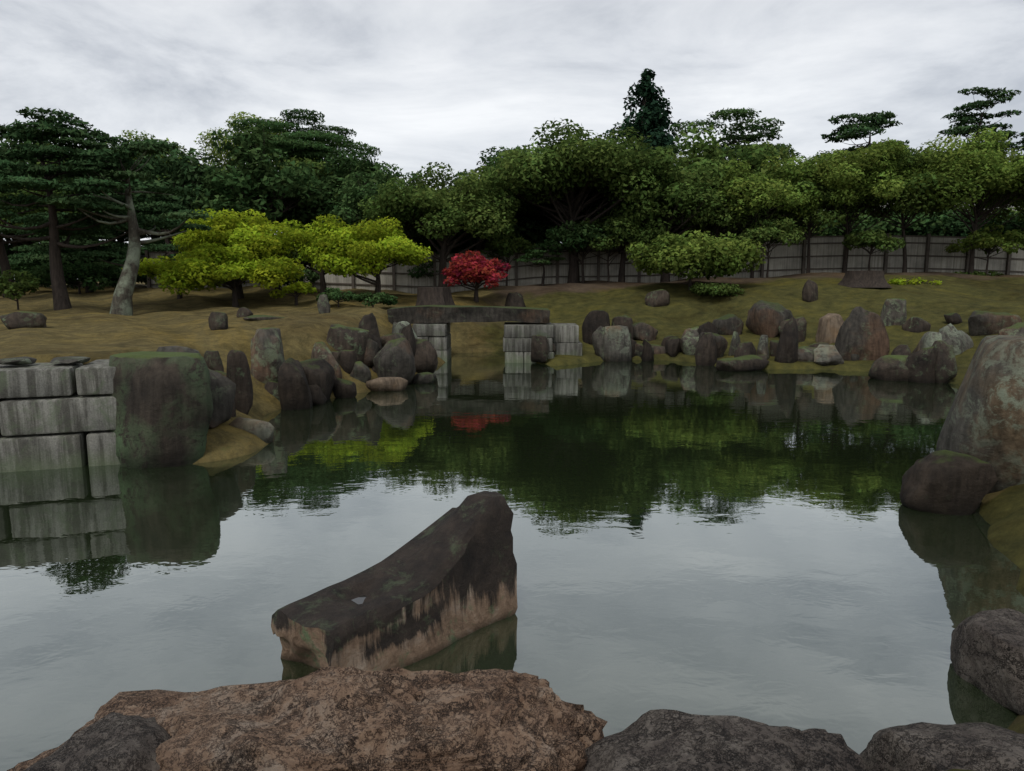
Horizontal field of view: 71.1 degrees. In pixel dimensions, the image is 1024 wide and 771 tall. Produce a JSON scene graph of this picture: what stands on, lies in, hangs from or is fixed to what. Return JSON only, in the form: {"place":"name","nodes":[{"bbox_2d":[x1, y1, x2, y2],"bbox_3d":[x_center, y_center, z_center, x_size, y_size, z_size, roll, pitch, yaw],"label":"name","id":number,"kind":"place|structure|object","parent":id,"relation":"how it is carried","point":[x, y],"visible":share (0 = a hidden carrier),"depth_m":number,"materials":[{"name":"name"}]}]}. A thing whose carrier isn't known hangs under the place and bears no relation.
{"place":"outdoors","nodes":[
{"label":"outdoors","id":0,"kind":"place"},
{"bbox_2d":[429,333,450,349],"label":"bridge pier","id":1,"kind":"structure","parent":0,"point":[440,342],"depth_m":19.95,"materials":[{"name":"stone"}]},
{"bbox_2d":[412,323,449,335],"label":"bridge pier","id":2,"kind":"structure","parent":1,"relation":"on","point":[431,329],"depth_m":19.86,"materials":[{"name":"stone"}]},
{"bbox_2d":[387,305,549,323],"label":"bridge slab","id":3,"kind":"structure","parent":2,"relation":"on","point":[434,314],"depth_m":19.96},
{"bbox_2d":[0,352,1023,770],"bbox_3d":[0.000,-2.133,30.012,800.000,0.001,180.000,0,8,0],"label":"pond water","id":4,"kind":"structure","parent":0,"point":[764,546],"depth_m":6.21,"materials":[{"name":"liquid"}]},
{"bbox_2d":[23,712,170,770],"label":"rock","id":5,"kind":"object","parent":4,"relation":"on","point":[113,741],"visible":0.77,"depth_m":2.56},
{"bbox_2d":[271,491,517,670],"bbox_3d":[-0.700,1.437,4.665,0.699,1.260,1.552,8,11,42],"label":"rock","id":6,"kind":"object","parent":4,"relation":"in","point":[446,579],"visible":0.66,"depth_m":4.53,"materials":[{"name":"stone"}]},
{"bbox_2d":[531,335,548,361],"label":"shore rock","id":7,"kind":"object","parent":4,"relation":"on","point":[539,348],"visible":1,"depth_m":19.52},
{"bbox_2d":[0,272,1023,770],"bbox_3d":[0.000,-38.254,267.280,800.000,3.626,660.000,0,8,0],"label":"ground","id":8,"kind":"structure","parent":0,"point":[92,326],"depth_m":22.50,"materials":[{"name":"plant"}]},
{"bbox_2d":[0,269,39,309],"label":"shrub","id":9,"kind":"object","parent":8,"relation":"on","point":[26,286],"visible":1,"depth_m":20.50,"materials":[{"name":"green plant"}]},
{"bbox_2d":[0,311,46,329],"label":"rock","id":10,"kind":"object","parent":8,"relation":"on","point":[19,319],"visible":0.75,"depth_m":14.72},
{"bbox_2d":[0,431,90,472],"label":"ashlar block","id":11,"kind":"structure","parent":8,"relation":"on","point":[18,453],"depth_m":8.72,"materials":[{"name":"stone"}]},
{"bbox_2d":[0,392,115,435],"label":"ashlar block","id":12,"kind":"structure","parent":11,"relation":"on","point":[75,412],"depth_m":8.72,"materials":[{"name":"stone"}]},
{"bbox_2d":[0,362,82,398],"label":"ashlar block","id":13,"kind":"structure","parent":12,"relation":"on","point":[49,379],"depth_m":8.66,"materials":[{"name":"stone"}]},
{"bbox_2d":[75,359,115,394],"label":"ashlar block","id":14,"kind":"structure","parent":12,"relation":"on","point":[95,377],"depth_m":8.82,"materials":[{"name":"stone"}]},
{"bbox_2d":[0,160,96,245],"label":"tree","id":15,"kind":"object","parent":8,"relation":"on","point":[45,209],"visible":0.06,"depth_m":35.58,"materials":[{"name":"green plant"}]},
{"bbox_2d":[0,124,101,297],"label":"pine tree","id":16,"kind":"object","parent":8,"relation":"on","point":[4,264],"visible":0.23,"depth_m":26.25,"materials":[{"name":"green plant"}]},
{"bbox_2d":[23,258,120,293],"bbox_3d":[-17.908,-4.387,29.644,3.688,1.781,3.692,0,8,0],"label":"shrub","id":17,"kind":"object","parent":8,"relation":"on","point":[84,275],"visible":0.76,"depth_m":29.04,"materials":[{"name":"green plant"}]},
{"bbox_2d":[0,107,160,309],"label":"pine tree","id":18,"kind":"object","parent":8,"relation":"on","point":[52,128],"visible":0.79,"depth_m":20.09,"materials":[{"name":"green plant"}]},
{"bbox_2d":[7,212,156,292],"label":"pine tree","id":19,"kind":"object","parent":8,"relation":"on","point":[37,253],"visible":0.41,"depth_m":31.98,"materials":[{"name":"green plant"}]},
{"bbox_2d":[86,430,119,465],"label":"ashlar block","id":20,"kind":"structure","parent":8,"relation":"on","point":[101,448],"depth_m":8.91,"materials":[{"name":"stone"}]},
{"bbox_2d":[44,126,191,261],"bbox_3d":[-22.855,-10.016,42.116,10.625,8.913,10.873,-6,10,-36],"label":"tree","id":21,"kind":"object","parent":8,"relation":"on","point":[118,148],"visible":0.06,"depth_m":38.87,"materials":[{"name":"green plant"}]},
{"bbox_2d":[36,135,213,315],"bbox_3d":[-10.814,-4.378,20.480,4.883,5.215,4.042,0,8,0],"label":"pine tree","id":22,"kind":"object","parent":8,"relation":"on","point":[122,303],"visible":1,"depth_m":20.01,"materials":[{"name":"green plant"}]},
{"bbox_2d":[65,201,226,287],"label":"pine tree","id":23,"kind":"object","parent":8,"relation":"on","point":[153,208],"visible":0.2,"depth_m":28.83,"materials":[{"name":"green plant"}]},
{"bbox_2d":[121,251,190,298],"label":"tree","id":24,"kind":"object","parent":8,"relation":"on","point":[147,268],"visible":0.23,"depth_m":24.18,"materials":[{"name":"green plant"}]},
{"bbox_2d":[104,351,212,468],"bbox_3d":[-4.510,0.497,9.146,1.404,1.845,0.878,2,9,15],"label":"rock","id":25,"kind":"object","parent":8,"relation":"on","point":[164,406],"visible":0.77,"depth_m":8.81,"materials":[{"name":"stone"}]},
{"bbox_2d":[84,147,255,250],"bbox_3d":[-17.175,-8.351,36.474,7.383,7.639,8.424,6,11,37],"label":"tree","id":26,"kind":"object","parent":8,"relation":"on","point":[192,180],"visible":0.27,"depth_m":35.49,"materials":[{"name":"green plant"}]},
{"bbox_2d":[209,369,235,428],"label":"shore rock","id":27,"kind":"object","parent":8,"relation":"on","point":[223,389],"visible":0.47,"depth_m":9.69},
{"bbox_2d":[154,242,304,307],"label":"tree","id":28,"kind":"object","parent":8,"relation":"on","point":[198,271],"visible":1,"depth_m":22.22,"materials":[{"name":"green plant"}]},
{"bbox_2d":[171,208,292,298],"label":"tree","id":29,"kind":"object","parent":8,"relation":"on","point":[253,235],"visible":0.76,"depth_m":23.98,"materials":[{"name":"green plant"}]},
{"bbox_2d":[226,350,252,414],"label":"rock","id":30,"kind":"object","parent":8,"relation":"on","point":[238,374],"visible":0.81,"depth_m":11.36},
{"bbox_2d":[229,417,273,442],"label":"rock","id":31,"kind":"object","parent":8,"relation":"on","point":[262,430],"visible":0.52,"depth_m":10.08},
{"bbox_2d":[195,111,314,172],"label":"tree","id":32,"kind":"object","parent":8,"relation":"on","point":[224,160],"visible":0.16,"depth_m":53.80,"materials":[{"name":"green plant"}]},
{"bbox_2d":[191,125,328,225],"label":"tree","id":33,"kind":"object","parent":8,"relation":"on","point":[262,181],"visible":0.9,"depth_m":33.62,"materials":[{"name":"green plant"}]},
{"bbox_2d":[250,327,284,383],"bbox_3d":[-4.590,-0.474,13.409,0.667,1.224,0.608,0,8,0],"label":"shore rock","id":34,"kind":"object","parent":8,"relation":"on","point":[267,355],"visible":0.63,"depth_m":13.19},
{"bbox_2d":[269,281,316,305],"bbox_3d":[-7.282,-2.943,23.812,1.380,1.091,1.216,2,9,11],"label":"shrub","id":35,"kind":"object","parent":8,"relation":"on","point":[299,288],"visible":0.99,"depth_m":23.68,"materials":[{"name":"green plant"}]},
{"bbox_2d":[278,358,312,409],"bbox_3d":[-3.920,0.097,12.966,0.591,1.196,0.777,-2,9,-15],"label":"shore rock","id":36,"kind":"object","parent":8,"relation":"on","point":[294,392],"visible":0.75,"depth_m":12.65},
{"bbox_2d":[218,108,382,174],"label":"pine tree","id":37,"kind":"object","parent":8,"relation":"on","point":[311,142],"visible":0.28,"depth_m":41.54,"materials":[{"name":"green plant"}]},
{"bbox_2d":[7,666,607,770],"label":"rock","id":38,"kind":"object","parent":8,"relation":"on","point":[333,718],"visible":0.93,"depth_m":2.68,"materials":[{"name":"stone"}]},
{"bbox_2d":[300,358,334,399],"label":"shore rock","id":39,"kind":"object","parent":8,"relation":"on","point":[320,373],"visible":0.51,"depth_m":13.38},
{"bbox_2d":[268,214,381,292],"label":"tree","id":40,"kind":"object","parent":8,"relation":"on","point":[310,241],"visible":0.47,"depth_m":25.39,"materials":[{"name":"green plant"}]},
{"bbox_2d":[311,341,341,378],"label":"rock","id":41,"kind":"object","parent":8,"relation":"on","point":[320,350],"visible":0.29,"depth_m":14.36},
{"bbox_2d":[278,146,407,228],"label":"tree","id":42,"kind":"object","parent":8,"relation":"on","point":[351,159],"visible":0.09,"depth_m":38.16,"materials":[{"name":"green plant"}]},
{"bbox_2d":[326,324,368,361],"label":"rock","id":43,"kind":"object","parent":8,"relation":"on","point":[340,338],"visible":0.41,"depth_m":15.36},
{"bbox_2d":[272,160,424,234],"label":"tree","id":44,"kind":"object","parent":8,"relation":"on","point":[332,203],"visible":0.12,"depth_m":36.99,"materials":[{"name":"green plant"}]},
{"bbox_2d":[308,216,432,293],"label":"tree","id":45,"kind":"object","parent":8,"relation":"on","point":[400,249],"visible":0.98,"depth_m":24.43,"materials":[{"name":"green plant"}]},
{"bbox_2d":[329,162,424,229],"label":"tree","id":46,"kind":"object","parent":8,"relation":"on","point":[357,194],"visible":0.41,"depth_m":31.63,"materials":[{"name":"green plant"}]},
{"bbox_2d":[366,377,407,390],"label":"rock","id":47,"kind":"object","parent":8,"relation":"on","point":[389,384],"visible":0.84,"depth_m":14.81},
{"bbox_2d":[373,338,415,384],"bbox_3d":[-2.562,-0.479,15.743,0.912,1.141,0.811,-5,10,-29],"label":"shore rock","id":48,"kind":"object","parent":8,"relation":"on","point":[394,358],"visible":0.84,"depth_m":15.46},
{"bbox_2d":[414,338,437,372],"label":"shore rock","id":49,"kind":"object","parent":8,"relation":"on","point":[425,357],"visible":0.5,"depth_m":17.20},
{"bbox_2d":[415,287,454,305],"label":"rock","id":50,"kind":"object","parent":8,"relation":"on","point":[434,295],"visible":0.67,"depth_m":23.77,"materials":[{"name":"grey stone"}]},
{"bbox_2d":[356,162,520,286],"bbox_3d":[-3.035,-6.342,29.837,6.826,5.656,7.027,0,8,0],"label":"tree","id":51,"kind":"object","parent":8,"relation":"on","point":[454,210],"visible":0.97,"depth_m":28.13,"materials":[{"name":"green plant"}]},
{"bbox_2d":[441,250,510,302],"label":"tree","id":52,"kind":"object","parent":8,"relation":"on","point":[466,268],"visible":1,"depth_m":25.41,"materials":[{"name":"red plant"}]},
{"bbox_2d":[404,212,555,253],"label":"tree","id":53,"kind":"object","parent":8,"relation":"on","point":[532,235],"visible":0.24,"depth_m":33.56,"materials":[{"name":"green plant"}]},
{"bbox_2d":[446,145,555,223],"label":"tree","id":54,"kind":"object","parent":8,"relation":"on","point":[489,159],"visible":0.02,"depth_m":35.49,"materials":[{"name":"green plant"}]},
{"bbox_2d":[480,231,534,285],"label":"tree","id":55,"kind":"object","parent":8,"relation":"on","point":[502,246],"visible":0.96,"depth_m":30.55,"materials":[{"name":"green plant"}]},
{"bbox_2d":[505,352,523,362],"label":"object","id":56,"kind":"structure","parent":8,"relation":"on","point":[514,357],"depth_m":19.85,"materials":[{"name":"stone"}]},
{"bbox_2d":[503,335,531,351],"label":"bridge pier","id":57,"kind":"structure","parent":56,"relation":"on","point":[516,344],"depth_m":19.80,"materials":[{"name":"stone"}]},
{"bbox_2d":[504,322,553,337],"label":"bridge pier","id":58,"kind":"structure","parent":57,"relation":"on","point":[520,330],"depth_m":19.80,"materials":[{"name":"stone"}]},
{"bbox_2d":[469,149,600,241],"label":"tree","id":59,"kind":"object","parent":8,"relation":"on","point":[530,216],"visible":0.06,"depth_m":33.70,"materials":[{"name":"green plant"}]},
{"bbox_2d":[513,242,565,285],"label":"pine tree","id":60,"kind":"object","parent":8,"relation":"on","point":[532,254],"visible":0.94,"depth_m":30.10,"materials":[{"name":"green plant"}]},
{"bbox_2d":[554,341,581,355],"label":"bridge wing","id":61,"kind":"structure","parent":8,"relation":"on","point":[569,349],"depth_m":20.32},
{"bbox_2d":[552,323,578,342],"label":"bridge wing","id":62,"kind":"structure","parent":61,"relation":"on","point":[566,332],"depth_m":20.31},
{"bbox_2d":[478,118,684,282],"bbox_3d":[2.826,-7.580,30.867,8.524,6.942,8.913,0,8,0],"label":"tree","id":63,"kind":"object","parent":8,"relation":"on","point":[575,172],"visible":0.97,"depth_m":28.35,"materials":[{"name":"green plant"}]},
{"bbox_2d":[145,233,1023,293],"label":"bamboo fence","id":64,"kind":"object","parent":8,"relation":"on","point":[927,253],"visible":0.29,"depth_m":31.55,"materials":[{"name":"wood"}]},
{"bbox_2d":[540,220,631,282],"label":"tree","id":65,"kind":"object","parent":8,"relation":"on","point":[569,238],"visible":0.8,"depth_m":29.45,"materials":[{"name":"green plant"}]},
{"bbox_2d":[582,310,609,344],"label":"rock","id":66,"kind":"object","parent":8,"relation":"on","point":[594,320],"visible":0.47,"depth_m":22.08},
{"bbox_2d":[565,218,650,281],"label":"tree","id":67,"kind":"object","parent":8,"relation":"on","point":[606,243],"visible":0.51,"depth_m":29.27,"materials":[{"name":"green plant"}]},
{"bbox_2d":[604,325,631,361],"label":"shore rock","id":68,"kind":"object","parent":8,"relation":"on","point":[617,344],"visible":0.84,"depth_m":20.14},
{"bbox_2d":[578,203,670,281],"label":"tree","id":69,"kind":"object","parent":8,"relation":"on","point":[632,224],"visible":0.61,"depth_m":29.30,"materials":[{"name":"green plant"}]},
{"bbox_2d":[606,68,681,242],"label":"cedar tree","id":70,"kind":"object","parent":8,"relation":"on","point":[652,121],"visible":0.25,"depth_m":48.84,"materials":[{"name":"green plant"}]},
{"bbox_2d":[597,164,738,281],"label":"tree","id":71,"kind":"object","parent":8,"relation":"on","point":[686,197],"visible":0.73,"depth_m":29.03,"materials":[{"name":"green plant"}]},
{"bbox_2d":[680,326,698,354],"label":"rock","id":72,"kind":"object","parent":8,"relation":"on","point":[689,340],"visible":0.38,"depth_m":20.41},
{"bbox_2d":[626,230,765,289],"bbox_3d":[6.772,-4.514,26.636,5.155,2.588,4.184,0,8,0],"label":"shrub","id":73,"kind":"object","parent":8,"relation":"on","point":[711,256],"visible":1,"depth_m":25.76,"materials":[{"name":"green plant"}]},
{"bbox_2d":[695,332,716,365],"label":"shore rock","id":74,"kind":"object","parent":8,"relation":"on","point":[706,351],"visible":0.77,"depth_m":19.20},
{"bbox_2d":[689,282,745,296],"bbox_3d":[7.369,-3.304,25.788,2.011,0.856,1.912,0,8,0],"label":"shrub","id":75,"kind":"object","parent":8,"relation":"on","point":[713,288],"visible":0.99,"depth_m":25.38,"materials":[{"name":"green plant"}]},
{"bbox_2d":[673,196,768,276],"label":"tree","id":76,"kind":"object","parent":8,"relation":"on","point":[714,228],"visible":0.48,"depth_m":29.52,"materials":[{"name":"green plant"}]},
{"bbox_2d":[583,709,870,770],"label":"rock","id":77,"kind":"object","parent":8,"relation":"on","point":[663,740],"visible":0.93,"depth_m":2.64,"materials":[{"name":"stone"}]},
{"bbox_2d":[712,314,743,334],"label":"rock","id":78,"kind":"object","parent":8,"relation":"on","point":[728,324],"visible":0.69,"depth_m":21.89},
{"bbox_2d":[654,122,802,236],"bbox_3d":[9.511,-8.560,34.093,8.200,7.504,8.944,0,8,0],"label":"tree","id":79,"kind":"object","parent":8,"relation":"on","point":[711,159],"visible":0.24,"depth_m":32.61,"materials":[{"name":"green plant"}]},
{"bbox_2d":[659,107,805,238],"bbox_3d":[11.116,-9.866,37.922,9.944,9.153,9.889,0,8,0],"label":"pine tree","id":80,"kind":"object","parent":8,"relation":"on","point":[734,136],"visible":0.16,"depth_m":38.10,"materials":[{"name":"green plant"}]},
{"bbox_2d":[716,355,769,371],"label":"rock","id":81,"kind":"object","parent":8,"relation":"on","point":[748,363],"visible":0.72,"depth_m":18.10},
{"bbox_2d":[704,155,820,277],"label":"tree","id":82,"kind":"object","parent":8,"relation":"on","point":[759,192],"visible":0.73,"depth_m":28.86,"materials":[{"name":"green plant"}]},
{"bbox_2d":[730,217,805,277],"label":"tree","id":83,"kind":"object","parent":8,"relation":"on","point":[767,227],"visible":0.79,"depth_m":28.43,"materials":[{"name":"green plant"}]},
{"bbox_2d":[746,300,792,337],"bbox_3d":[7.860,-1.901,21.839,1.338,1.398,0.968,0,8,0],"label":"rock","id":84,"kind":"object","parent":8,"relation":"on","point":[765,318],"visible":0.77,"depth_m":21.48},
{"bbox_2d":[774,317,798,362],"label":"shore rock","id":85,"kind":"object","parent":8,"relation":"on","point":[787,350],"visible":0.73,"depth_m":18.62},
{"bbox_2d":[760,172,861,272],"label":"tree","id":86,"kind":"object","parent":8,"relation":"on","point":[812,220],"visible":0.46,"depth_m":29.65,"materials":[{"name":"green plant"}]},
{"bbox_2d":[814,344,843,365],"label":"shore rock","id":87,"kind":"object","parent":8,"relation":"on","point":[825,355],"visible":0.84,"depth_m":18.47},
{"bbox_2d":[816,313,843,343],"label":"rock","id":88,"kind":"object","parent":8,"relation":"on","point":[829,325],"visible":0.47,"depth_m":20.50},
{"bbox_2d":[776,137,918,272],"bbox_3d":[14.011,-7.322,30.450,6.447,5.746,6.328,-7,11,-38],"label":"tree","id":89,"kind":"object","parent":8,"relation":"on","point":[845,176],"visible":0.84,"depth_m":28.44,"materials":[{"name":"green plant"}]},
{"bbox_2d":[835,306,889,360],"bbox_3d":[9.172,-1.110,18.900,1.344,1.938,0.885,0,8,0],"label":"rock","id":90,"kind":"object","parent":8,"relation":"on","point":[862,334],"visible":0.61,"depth_m":18.60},
{"bbox_2d":[838,270,892,287],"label":"rock","id":91,"kind":"object","parent":8,"relation":"on","point":[865,279],"visible":0.97,"depth_m":25.81,"materials":[{"name":"grey stone"}]},
{"bbox_2d":[842,229,906,269],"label":"tree","id":92,"kind":"object","parent":8,"relation":"on","point":[863,239],"visible":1,"depth_m":28.60,"materials":[{"name":"green plant"}]},
{"bbox_2d":[868,355,908,380],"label":"rock","id":93,"kind":"object","parent":8,"relation":"on","point":[890,367],"visible":0.44,"depth_m":16.43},
{"bbox_2d":[880,298,906,325],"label":"rock","id":94,"kind":"object","parent":8,"relation":"on","point":[893,312],"visible":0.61,"depth_m":21.02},
{"bbox_2d":[806,207,991,235],"bbox_3d":[20.311,-7.818,39.119,10.064,4.674,10.625,0,8,0],"label":"hedge","id":95,"kind":"object","parent":8,"relation":"on","point":[834,231],"visible":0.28,"depth_m":35.51,"materials":[{"name":"green plant"}]},
{"bbox_2d":[842,148,968,271],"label":"tree","id":96,"kind":"object","parent":8,"relation":"on","point":[911,212],"visible":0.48,"depth_m":28.30,"materials":[{"name":"green plant"}]},
{"bbox_2d":[905,346,936,382],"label":"shore rock","id":97,"kind":"object","parent":8,"relation":"on","point":[920,364],"visible":0.68,"depth_m":16.02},
{"bbox_2d":[859,722,1023,770],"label":"rock","id":98,"kind":"object","parent":8,"relation":"on","point":[975,746],"visible":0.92,"depth_m":2.54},
{"bbox_2d":[931,340,956,383],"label":"shore rock","id":99,"kind":"object","parent":8,"relation":"on","point":[946,368],"visible":0.68,"depth_m":15.93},
{"bbox_2d":[899,450,997,515],"bbox_3d":[4.415,1.021,7.313,0.856,0.789,0.675,0,8,0],"label":"rock","id":100,"kind":"object","parent":8,"relation":"on","point":[946,482],"visible":0.88,"depth_m":7.04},
{"bbox_2d":[882,211,1022,236],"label":"tree","id":101,"kind":"object","parent":8,"relation":"on","point":[954,230],"visible":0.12,"depth_m":34.64,"materials":[{"name":"green plant"}]},
{"bbox_2d":[939,323,973,354],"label":"rock","id":102,"kind":"object","parent":8,"relation":"on","point":[960,341],"visible":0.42,"depth_m":18.13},
{"bbox_2d":[897,127,1023,273],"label":"tree","id":103,"kind":"object","parent":8,"relation":"on","point":[987,168],"visible":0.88,"depth_m":27.68,"materials":[{"name":"green plant"}]},
{"bbox_2d":[936,335,1023,493],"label":"rock","id":104,"kind":"object","parent":8,"relation":"on","point":[984,420],"visible":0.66,"depth_m":7.24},
{"bbox_2d":[944,223,1023,274],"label":"tree","id":105,"kind":"object","parent":8,"relation":"on","point":[985,240],"visible":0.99,"depth_m":28.95,"materials":[{"name":"green plant"}]},
{"bbox_2d":[950,608,1023,714],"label":"rock","id":106,"kind":"object","parent":8,"relation":"on","point":[987,652],"visible":0.98,"depth_m":3.97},
{"bbox_2d":[958,193,1023,229],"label":"tree","id":107,"kind":"object","parent":8,"relation":"on","point":[998,218],"visible":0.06,"depth_m":33.74,"materials":[{"name":"green plant"}]},
{"bbox_2d":[968,310,1021,335],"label":"rock","id":108,"kind":"object","parent":8,"relation":"on","point":[980,323],"visible":0.7,"depth_m":18.85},
{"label":"castle stone wall","id":109,"kind":"object","parent":8,"relation":"on","visible":0},
{"bbox_2d":[816,110,919,171],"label":"pine tree","id":110,"kind":"object","parent":109,"relation":"on","point":[854,130],"visible":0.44,"depth_m":64.68,"materials":[{"name":"green plant"}]},
{"bbox_2d":[939,86,1022,158],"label":"pine tree","id":111,"kind":"object","parent":109,"relation":"on","point":[963,117],"visible":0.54,"depth_m":64.90,"materials":[{"name":"green plant"}]},
{"bbox_2d":[0,0,1023,245],"label":"sky","id":112,"kind":"structure","parent":0,"point":[419,82],"materials":[{"name":"white"}]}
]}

